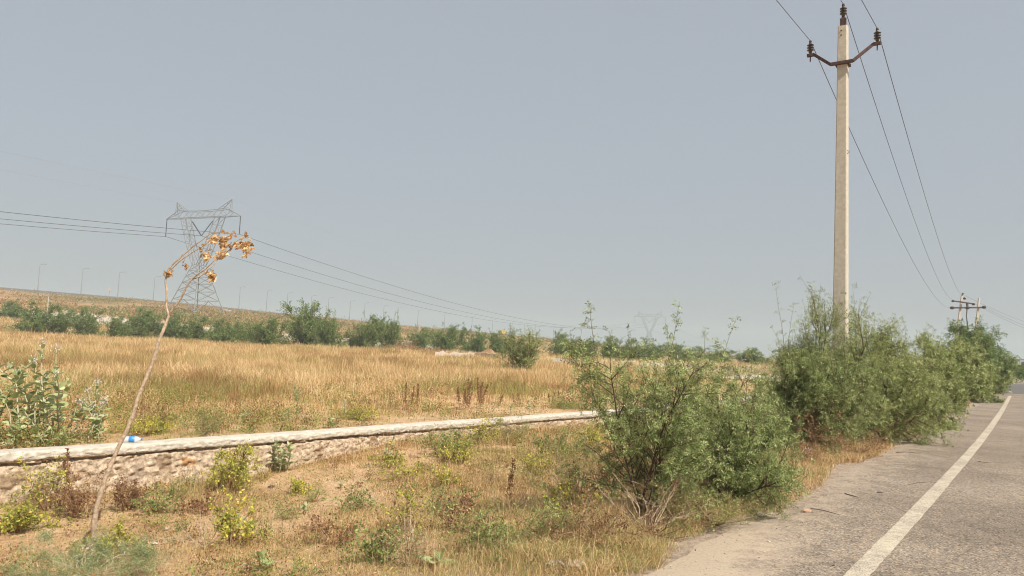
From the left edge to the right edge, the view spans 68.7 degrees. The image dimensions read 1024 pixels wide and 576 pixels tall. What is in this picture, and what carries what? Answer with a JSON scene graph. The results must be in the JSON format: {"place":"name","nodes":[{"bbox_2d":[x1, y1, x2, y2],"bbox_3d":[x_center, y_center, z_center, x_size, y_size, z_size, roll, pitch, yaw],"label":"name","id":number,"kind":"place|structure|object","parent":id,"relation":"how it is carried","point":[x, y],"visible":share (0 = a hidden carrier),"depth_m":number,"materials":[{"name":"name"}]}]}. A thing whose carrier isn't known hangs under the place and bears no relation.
{"place":"outdoors","nodes":[
{"label":"outdoors","id":0,"kind":"place"},
{"bbox_2d":[0,287,490,333],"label":"highway parapet","id":1,"kind":"structure","parent":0,"point":[39,291],"depth_m":266.91,"materials":[{"name":"concrete"}]},
{"bbox_2d":[0,290,1015,575],"bbox_3d":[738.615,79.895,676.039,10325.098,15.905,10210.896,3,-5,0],"label":"ground","id":2,"kind":"structure","parent":0,"point":[688,544],"depth_m":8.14,"materials":[{"name":"beige plant"}]},
{"bbox_2d":[0,300,33,318],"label":"mesquite bush","id":3,"kind":"object","parent":2,"relation":"on","point":[11,310],"visible":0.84,"depth_m":117.39,"materials":[{"name":"green plant"}]},
{"bbox_2d":[6,413,50,446],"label":"milkweed","id":4,"kind":"object","parent":2,"relation":"on","point":[44,434],"visible":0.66,"depth_m":8.88,"materials":[{"name":"green plant"}]},
{"bbox_2d":[0,337,67,444],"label":"milkweed","id":5,"kind":"object","parent":2,"relation":"on","point":[19,376],"visible":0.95,"depth_m":9.29,"materials":[{"name":"green plant"}]},
{"bbox_2d":[0,499,73,533],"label":"weed","id":6,"kind":"object","parent":2,"relation":"on","point":[25,517],"visible":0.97,"depth_m":6.79,"materials":[{"name":"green plant"}]},
{"bbox_2d":[3,299,70,332],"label":"mesquite bush","id":7,"kind":"object","parent":2,"relation":"on","point":[36,321],"visible":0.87,"depth_m":90.98,"materials":[{"name":"green plant"}]},
{"bbox_2d":[6,451,78,509],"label":"weed","id":8,"kind":"object","parent":2,"relation":"on","point":[39,485],"visible":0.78,"depth_m":7.63,"materials":[{"name":"green plant"}]},
{"bbox_2d":[14,424,108,446],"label":"weed","id":9,"kind":"object","parent":2,"relation":"on","point":[66,437],"visible":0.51,"depth_m":9.16,"materials":[{"name":"green plant"}]},
{"bbox_2d":[36,376,113,440],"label":"milkweed","id":10,"kind":"object","parent":2,"relation":"on","point":[96,417],"visible":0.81,"depth_m":9.76,"materials":[{"name":"green plant"}]},
{"bbox_2d":[40,463,121,516],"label":"weed","id":11,"kind":"object","parent":2,"relation":"on","point":[76,500],"visible":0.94,"depth_m":7.40,"materials":[{"name":"brown plant"}]},
{"bbox_2d":[62,306,106,335],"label":"mesquite bush","id":12,"kind":"object","parent":2,"relation":"on","point":[85,322],"visible":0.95,"depth_m":92.01,"materials":[{"name":"green plant"}]},
{"bbox_2d":[0,523,192,575],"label":"thorny seedling","id":13,"kind":"object","parent":2,"relation":"on","point":[79,561],"visible":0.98,"depth_m":5.37,"materials":[{"name":"green plant"}]},
{"bbox_2d":[86,516,140,551],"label":"weed","id":14,"kind":"object","parent":2,"relation":"on","point":[119,534],"visible":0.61,"depth_m":6.36,"materials":[{"name":"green plant"}]},
{"bbox_2d":[101,313,138,337],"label":"mesquite bush","id":15,"kind":"object","parent":2,"relation":"on","point":[118,328],"visible":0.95,"depth_m":87.35,"materials":[{"name":"green plant"}]},
{"bbox_2d":[109,472,155,511],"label":"weed","id":16,"kind":"object","parent":2,"relation":"on","point":[129,496],"visible":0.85,"depth_m":7.74,"materials":[{"name":"brown plant"}]},
{"bbox_2d":[109,304,162,337],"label":"mesquite bush","id":17,"kind":"object","parent":2,"relation":"on","point":[143,321],"visible":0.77,"depth_m":92.04,"materials":[{"name":"green plant"}]},
{"bbox_2d":[102,406,181,434],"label":"weed","id":18,"kind":"object","parent":2,"relation":"on","point":[148,427],"visible":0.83,"depth_m":10.56,"materials":[{"name":"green plant"}]},
{"bbox_2d":[127,481,185,514],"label":"weed","id":19,"kind":"object","parent":2,"relation":"on","point":[152,504],"visible":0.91,"depth_m":7.72,"materials":[{"name":"green plant"}]},
{"bbox_2d":[147,310,183,338],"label":"mesquite bush","id":20,"kind":"object","parent":2,"relation":"on","point":[171,328],"visible":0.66,"depth_m":93.78,"materials":[{"name":"green plant"}]},
{"bbox_2d":[89,229,255,551],"bbox_3d":[-2.943,0.870,6.563,1.164,2.852,0.265,3,-5,-3],"label":"dead sapling","id":21,"kind":"object","parent":2,"relation":"on","point":[221,253],"visible":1,"depth_m":6.61,"materials":[{"name":"brown plant"}]},
{"bbox_2d":[170,313,214,340],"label":"mesquite bush","id":22,"kind":"object","parent":2,"relation":"on","point":[195,329],"visible":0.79,"depth_m":92.07,"materials":[{"name":"green plant"}]},
{"bbox_2d":[175,483,229,513],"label":"weed","id":23,"kind":"object","parent":2,"relation":"on","point":[204,506],"visible":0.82,"depth_m":7.78,"materials":[{"name":"brown plant"}]},
{"bbox_2d":[165,199,240,314],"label":"steel pylon","id":24,"kind":"object","parent":2,"relation":"on","point":[199,263],"visible":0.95,"depth_m":190.71,"materials":[{"name":"grey metal"}]},
{"bbox_2d":[177,399,231,436],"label":"weed","id":25,"kind":"object","parent":2,"relation":"on","point":[206,431],"visible":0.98,"depth_m":10.02,"materials":[{"name":"green plant"}]},
{"bbox_2d":[151,508,264,550],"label":"dead twigs","id":26,"kind":"object","parent":2,"relation":"on","point":[201,534],"visible":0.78,"depth_m":6.26,"materials":[{"name":"brown plant"}]},
{"bbox_2d":[0,310,432,348],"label":"cut bank","id":27,"kind":"structure","parent":2,"relation":"on","point":[104,319],"depth_m":115.94,"materials":[{"name":"soil"}]},
{"bbox_2d":[201,317,243,343],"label":"mesquite bush","id":28,"kind":"object","parent":2,"relation":"on","point":[228,333],"visible":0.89,"depth_m":87.42,"materials":[{"name":"green plant"}]},
{"bbox_2d":[201,439,262,495],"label":"weed","id":29,"kind":"object","parent":2,"relation":"on","point":[233,464],"visible":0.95,"depth_m":8.86,"materials":[{"name":"green plant"}]},
{"bbox_2d":[207,489,267,547],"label":"weed","id":30,"kind":"object","parent":2,"relation":"on","point":[228,520],"visible":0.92,"depth_m":6.28,"materials":[{"name":"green plant"}]},
{"bbox_2d":[238,312,289,344],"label":"mesquite bush","id":31,"kind":"object","parent":2,"relation":"on","point":[265,335],"visible":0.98,"depth_m":83.31,"materials":[{"name":"green plant"}]},
{"bbox_2d":[268,439,296,472],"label":"milkweed","id":32,"kind":"object","parent":2,"relation":"on","point":[282,460],"visible":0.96,"depth_m":10.18,"materials":[{"name":"green plant"}]},
{"bbox_2d":[287,476,312,495],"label":"weed","id":33,"kind":"object","parent":2,"relation":"on","point":[296,486],"visible":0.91,"depth_m":8.94,"materials":[{"name":"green plant"}]},
{"bbox_2d":[274,297,332,346],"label":"mesquite bush","id":34,"kind":"object","parent":2,"relation":"on","point":[301,327],"visible":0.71,"depth_m":88.73,"materials":[{"name":"green plant"}]},
{"bbox_2d":[0,287,634,356],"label":"slope scrub","id":35,"kind":"object","parent":2,"relation":"on","point":[211,311],"visible":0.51,"depth_m":192.22,"materials":[{"name":"green plant"}]},
{"bbox_2d":[308,308,348,348],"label":"mesquite bush","id":36,"kind":"object","parent":2,"relation":"on","point":[326,334],"visible":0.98,"depth_m":85.30,"materials":[{"name":"green plant"}]},
{"bbox_2d":[290,505,370,547],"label":"weed","id":37,"kind":"object","parent":2,"relation":"on","point":[327,531],"visible":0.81,"depth_m":6.17,"materials":[{"name":"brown plant"}]},
{"bbox_2d":[329,484,384,511],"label":"weed","id":38,"kind":"object","parent":2,"relation":"on","point":[356,501],"visible":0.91,"depth_m":8.09,"materials":[{"name":"green plant"}]},
{"bbox_2d":[331,402,390,419],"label":"weed","id":39,"kind":"object","parent":2,"relation":"on","point":[362,410],"visible":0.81,"depth_m":13.84,"materials":[{"name":"yellow plant"}]},
{"bbox_2d":[345,311,386,347],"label":"mesquite bush","id":40,"kind":"object","parent":2,"relation":"on","point":[367,337],"visible":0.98,"depth_m":90.29,"materials":[{"name":"green plant"}]},
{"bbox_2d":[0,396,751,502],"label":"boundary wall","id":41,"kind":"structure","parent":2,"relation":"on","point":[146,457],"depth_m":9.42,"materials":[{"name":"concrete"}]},
{"bbox_2d":[336,515,415,563],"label":"weed","id":42,"kind":"object","parent":2,"relation":"on","point":[368,544],"visible":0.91,"depth_m":5.33,"materials":[{"name":"green plant"}]},
{"bbox_2d":[366,440,407,466],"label":"weed","id":43,"kind":"object","parent":2,"relation":"on","point":[386,458],"visible":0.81,"depth_m":10.39,"materials":[{"name":"green plant"}]},
{"bbox_2d":[0,314,779,448],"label":"field grass","id":44,"kind":"structure","parent":2,"relation":"on","point":[198,362],"depth_m":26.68,"materials":[{"name":"beige plant"}]},
{"bbox_2d":[375,310,406,348],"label":"mesquite bush","id":45,"kind":"object","parent":2,"relation":"on","point":[390,336],"visible":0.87,"depth_m":91.31,"materials":[{"name":"green plant"}]},
{"bbox_2d":[380,479,430,532],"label":"weed","id":46,"kind":"object","parent":2,"relation":"on","point":[406,505],"visible":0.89,"depth_m":6.58,"materials":[{"name":"green plant"}]},
{"bbox_2d":[372,453,440,480],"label":"weed","id":47,"kind":"object","parent":2,"relation":"on","point":[419,465],"visible":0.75,"depth_m":9.60,"materials":[{"name":"green plant"}]},
{"bbox_2d":[371,520,444,571],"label":"weed","id":48,"kind":"object","parent":2,"relation":"on","point":[412,546],"visible":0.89,"depth_m":5.17,"materials":[{"name":"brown plant"}]},
{"bbox_2d":[402,324,434,349],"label":"mesquite bush","id":49,"kind":"object","parent":2,"relation":"on","point":[420,339],"visible":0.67,"depth_m":97.24,"materials":[{"name":"green plant"}]},
{"bbox_2d":[380,339,456,352],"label":"dry scrub","id":50,"kind":"object","parent":2,"relation":"on","point":[410,346],"visible":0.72,"depth_m":79.17,"materials":[{"name":"brown plant"}]},
{"bbox_2d":[0,432,840,575],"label":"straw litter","id":51,"kind":"object","parent":2,"relation":"on","point":[281,527],"visible":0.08,"depth_m":6.78,"materials":[{"name":"beige plant"}]},
{"bbox_2d":[399,478,482,518],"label":"weed","id":52,"kind":"object","parent":2,"relation":"on","point":[454,500],"visible":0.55,"depth_m":7.56,"materials":[{"name":"brown plant"}]},
{"bbox_2d":[423,322,467,350],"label":"mesquite bush","id":53,"kind":"object","parent":2,"relation":"on","point":[441,340],"visible":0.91,"depth_m":92.17,"materials":[{"name":"green plant"}]},
{"bbox_2d":[429,462,461,487],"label":"weed","id":54,"kind":"object","parent":2,"relation":"on","point":[442,480],"visible":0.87,"depth_m":8.94,"materials":[{"name":"green plant"}]},
{"bbox_2d":[412,422,481,459],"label":"weed","id":55,"kind":"object","parent":2,"relation":"on","point":[444,439],"visible":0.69,"depth_m":10.88,"materials":[{"name":"green plant"}]},
{"bbox_2d":[432,435,486,466],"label":"weed","id":56,"kind":"object","parent":2,"relation":"on","point":[456,450],"visible":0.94,"depth_m":10.38,"materials":[{"name":"green plant"}]},
{"bbox_2d":[432,490,498,529],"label":"weed","id":57,"kind":"object","parent":2,"relation":"on","point":[467,502],"visible":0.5,"depth_m":6.54,"materials":[{"name":"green plant"}]},
{"bbox_2d":[456,377,487,408],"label":"seed spike weed","id":58,"kind":"object","parent":2,"relation":"on","point":[469,388],"visible":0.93,"depth_m":16.98,"materials":[{"name":"brown plant"}]},
{"bbox_2d":[457,325,490,352],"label":"mesquite bush","id":59,"kind":"object","parent":2,"relation":"on","point":[478,344],"visible":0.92,"depth_m":92.11,"materials":[{"name":"green plant"}]},
{"bbox_2d":[0,407,949,575],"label":"ground cover","id":60,"kind":"object","parent":2,"relation":"on","point":[154,523],"visible":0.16,"depth_m":7.13,"materials":[{"name":"brown plant"}]},
{"bbox_2d":[453,415,502,445],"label":"weed","id":61,"kind":"object","parent":2,"relation":"on","point":[481,430],"visible":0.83,"depth_m":12.15,"materials":[{"name":"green plant"}]},
{"bbox_2d":[423,498,556,566],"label":"weed","id":62,"kind":"object","parent":2,"relation":"on","point":[483,533],"visible":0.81,"depth_m":5.53,"materials":[{"name":"green plant"}]},
{"bbox_2d":[486,328,517,353],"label":"mesquite bush","id":63,"kind":"object","parent":2,"relation":"on","point":[494,339],"visible":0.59,"depth_m":95.03,"materials":[{"name":"green plant"}]},
{"bbox_2d":[494,415,535,442],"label":"weed","id":64,"kind":"object","parent":2,"relation":"on","point":[510,428],"visible":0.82,"depth_m":12.77,"materials":[{"name":"beige plant"}]},
{"bbox_2d":[491,325,552,369],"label":"mesquite bush","id":65,"kind":"object","parent":2,"relation":"on","point":[520,352],"visible":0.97,"depth_m":40.69,"materials":[{"name":"green plant"}]},
{"bbox_2d":[514,439,570,474],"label":"weed","id":66,"kind":"object","parent":2,"relation":"on","point":[538,464],"visible":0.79,"depth_m":9.43,"materials":[{"name":"green plant"}]},
{"bbox_2d":[484,479,602,546],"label":"weed","id":67,"kind":"object","parent":2,"relation":"on","point":[549,515],"visible":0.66,"depth_m":5.92,"materials":[{"name":"green plant"}]},
{"bbox_2d":[531,426,584,458],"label":"weed","id":68,"kind":"object","parent":2,"relation":"on","point":[538,442],"visible":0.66,"depth_m":11.01,"materials":[{"name":"green plant"}]},
{"bbox_2d":[93,413,1022,575],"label":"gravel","id":69,"kind":"structure","parent":2,"relation":"on","point":[801,510],"depth_m":7.77,"materials":[{"name":"grey gravel"}]},
{"bbox_2d":[538,329,579,356],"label":"mesquite bush","id":70,"kind":"object","parent":2,"relation":"on","point":[557,348],"visible":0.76,"depth_m":91.29,"materials":[{"name":"green plant"}]},
{"bbox_2d":[544,394,582,410],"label":"weed","id":71,"kind":"object","parent":2,"relation":"on","point":[564,405],"visible":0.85,"depth_m":18.30,"materials":[{"name":"green plant"}]},
{"bbox_2d":[532,472,602,514],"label":"weed","id":72,"kind":"object","parent":2,"relation":"on","point":[565,488],"visible":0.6,"depth_m":6.86,"materials":[{"name":"green plant"}]},
{"bbox_2d":[534,418,630,496],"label":"weed","id":73,"kind":"object","parent":2,"relation":"on","point":[552,445],"visible":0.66,"depth_m":8.12,"materials":[{"name":"green plant"}]},
{"bbox_2d":[566,336,601,356],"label":"mesquite bush","id":74,"kind":"object","parent":2,"relation":"on","point":[589,348],"visible":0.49,"depth_m":93.22,"materials":[{"name":"green plant"}]},
{"bbox_2d":[567,423,607,445],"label":"weed","id":75,"kind":"object","parent":2,"relation":"on","point":[593,434],"visible":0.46,"depth_m":12.21,"materials":[{"name":"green plant"}]},
{"bbox_2d":[539,487,661,549],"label":"weed","id":76,"kind":"object","parent":2,"relation":"on","point":[598,521],"visible":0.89,"depth_m":5.77,"materials":[{"name":"green plant"}]},
{"bbox_2d":[573,438,641,495],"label":"weed","id":77,"kind":"object","parent":2,"relation":"on","point":[604,473],"visible":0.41,"depth_m":7.83,"materials":[{"name":"green plant"}]},
{"bbox_2d":[599,334,643,359],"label":"mesquite bush","id":78,"kind":"object","parent":2,"relation":"on","point":[623,348],"visible":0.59,"depth_m":95.14,"materials":[{"name":"green plant"}]},
{"bbox_2d":[552,298,751,513],"bbox_3d":[1.203,1.100,6.952,1.673,2.000,1.672,3,-5,0],"label":"thorn shrub","id":79,"kind":"object","parent":2,"relation":"on","point":[625,434],"visible":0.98,"depth_m":6.73,"materials":[{"name":"green plant"}]},
{"bbox_2d":[627,337,676,359],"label":"mesquite bush","id":80,"kind":"object","parent":2,"relation":"on","point":[649,352],"visible":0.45,"depth_m":96.85,"materials":[{"name":"green plant"}]},
{"bbox_2d":[596,468,708,529],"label":"dead twigs","id":81,"kind":"object","parent":2,"relation":"on","point":[651,507],"visible":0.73,"depth_m":6.32,"materials":[{"name":"brown plant"}]},
{"bbox_2d":[628,454,711,513],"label":"weed","id":82,"kind":"object","parent":2,"relation":"on","point":[666,488],"visible":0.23,"depth_m":7.17,"materials":[{"name":"green plant"}]},
{"bbox_2d":[599,473,753,534],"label":"weed","id":83,"kind":"object","parent":2,"relation":"on","point":[694,519],"visible":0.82,"depth_m":6.51,"materials":[{"name":"green plant"}]},
{"bbox_2d":[661,341,705,361],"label":"mesquite bush","id":84,"kind":"object","parent":2,"relation":"on","point":[680,348],"visible":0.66,"depth_m":103.07,"materials":[{"name":"green plant"}]},
{"bbox_2d":[641,353,776,497],"bbox_3d":[2.154,1.528,8.509,1.412,1.646,1.587,3,-5,0],"label":"thorn shrub","id":85,"kind":"object","parent":2,"relation":"on","point":[721,372],"visible":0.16,"depth_m":8.18,"materials":[{"name":"green plant"}]},
{"bbox_2d":[665,472,767,530],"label":"weed","id":86,"kind":"object","parent":2,"relation":"on","point":[724,511],"visible":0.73,"depth_m":6.66,"materials":[{"name":"green plant"}]},
{"bbox_2d":[694,345,739,362],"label":"mesquite bush","id":87,"kind":"object","parent":2,"relation":"on","point":[708,354],"visible":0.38,"depth_m":106.75,"materials":[{"name":"green plant"}]},
{"bbox_2d":[668,327,790,449],"bbox_3d":[3.272,1.592,11.367,1.886,2.025,1.698,3,-5,0],"label":"thorn shrub","id":88,"kind":"object","parent":2,"relation":"on","point":[772,378],"visible":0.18,"depth_m":11.30,"materials":[{"name":"green plant"}]},
{"bbox_2d":[669,360,813,520],"bbox_3d":[2.357,1.522,7.620,1.450,1.574,1.879,3,-5,0],"label":"thorn shrub","id":89,"kind":"object","parent":2,"relation":"on","point":[746,469],"visible":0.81,"depth_m":7.51,"materials":[{"name":"green plant"}]},
{"bbox_2d":[731,346,771,364],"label":"mesquite bush","id":90,"kind":"object","parent":2,"relation":"on","point":[755,358],"visible":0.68,"depth_m":106.92,"materials":[{"name":"green plant"}]},
{"bbox_2d":[751,334,862,454],"bbox_3d":[4.956,1.805,12.867,1.978,2.027,1.698,0,-5,27],"label":"mesquite bush","id":91,"kind":"object","parent":2,"relation":"on","point":[792,396],"visible":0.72,"depth_m":12.44,"materials":[{"name":"green plant"}]},
{"bbox_2d":[765,400,857,454],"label":"weed","id":92,"kind":"object","parent":2,"relation":"on","point":[809,432],"visible":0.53,"depth_m":12.23,"materials":[{"name":"green plant"}]},
{"bbox_2d":[786,428,848,463],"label":"weed","id":93,"kind":"object","parent":2,"relation":"on","point":[807,451],"visible":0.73,"depth_m":10.98,"materials":[{"name":"beige plant"}]},
{"bbox_2d":[764,277,904,452],"bbox_3d":[5.699,1.332,13.446,2.288,3.176,3.182,1,-5,18],"label":"mesquite bush","id":94,"kind":"object","parent":2,"relation":"on","point":[865,383],"visible":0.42,"depth_m":12.84,"materials":[{"name":"green plant"}]},
{"bbox_2d":[807,3,880,438],"bbox_3d":[6.229,-1.315,14.159,1.332,8.415,0.277,-1,-6,35],"label":"power pole","id":95,"kind":"object","parent":2,"relation":"on","point":[842,64],"visible":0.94,"depth_m":14.15,"materials":[{"name":"concrete"}]},
{"bbox_2d":[807,425,900,462],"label":"weed","id":96,"kind":"object","parent":2,"relation":"on","point":[867,447],"visible":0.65,"depth_m":12.14,"materials":[{"name":"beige plant"}]},
{"bbox_2d":[823,303,963,446],"bbox_3d":[7.812,1.639,15.105,3.676,3.049,2.578,6,-6,-41],"label":"mesquite bush","id":97,"kind":"object","parent":2,"relation":"on","point":[901,403],"visible":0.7,"depth_m":14.52,"materials":[{"name":"green plant"}]},
{"bbox_2d":[870,328,972,430],"bbox_3d":[10.379,2.309,19.259,2.492,2.620,3.626,3,-5,0],"label":"mesquite bush","id":98,"kind":"object","parent":2,"relation":"on","point":[949,373],"visible":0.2,"depth_m":18.81,"materials":[{"name":"green plant"}]},
{"bbox_2d":[902,335,989,413],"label":"mesquite bush","id":99,"kind":"object","parent":2,"relation":"on","point":[964,357],"visible":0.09,"depth_m":24.59,"materials":[{"name":"green plant"}]},
{"bbox_2d":[950,293,985,337],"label":"twin power pole","id":100,"kind":"object","parent":2,"relation":"on","point":[960,307],"visible":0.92,"depth_m":81.03,"materials":[{"name":"concrete"}]},
{"bbox_2d":[942,315,1023,393],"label":"mesquite bush","id":101,"kind":"object","parent":2,"relation":"on","point":[987,339],"visible":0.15,"depth_m":45.15,"materials":[{"name":"green plant"}]},
{"bbox_2d":[950,330,1018,402],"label":"mesquite bush","id":102,"kind":"object","parent":2,"relation":"on","point":[989,367],"visible":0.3,"depth_m":32.93,"materials":[{"name":"green plant"}]},
{"bbox_2d":[0,0,1023,365],"label":"sky","id":103,"kind":"structure","parent":0,"point":[632,157],"materials":[{"name":"blue"}]},
{"bbox_2d":[645,378,1023,575],"bbox_3d":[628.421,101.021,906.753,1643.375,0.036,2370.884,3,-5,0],"label":"road","id":104,"kind":"structure","parent":0,"point":[941,535],"depth_m":7.11,"materials":[{"name":"grey asphalt"}]},
{"bbox_2d":[844,396,1011,575],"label":"road marking","id":105,"kind":"object","parent":104,"relation":"on","point":[879,551],"visible":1,"depth_m":7.36,"materials":[{"name":"paint"}]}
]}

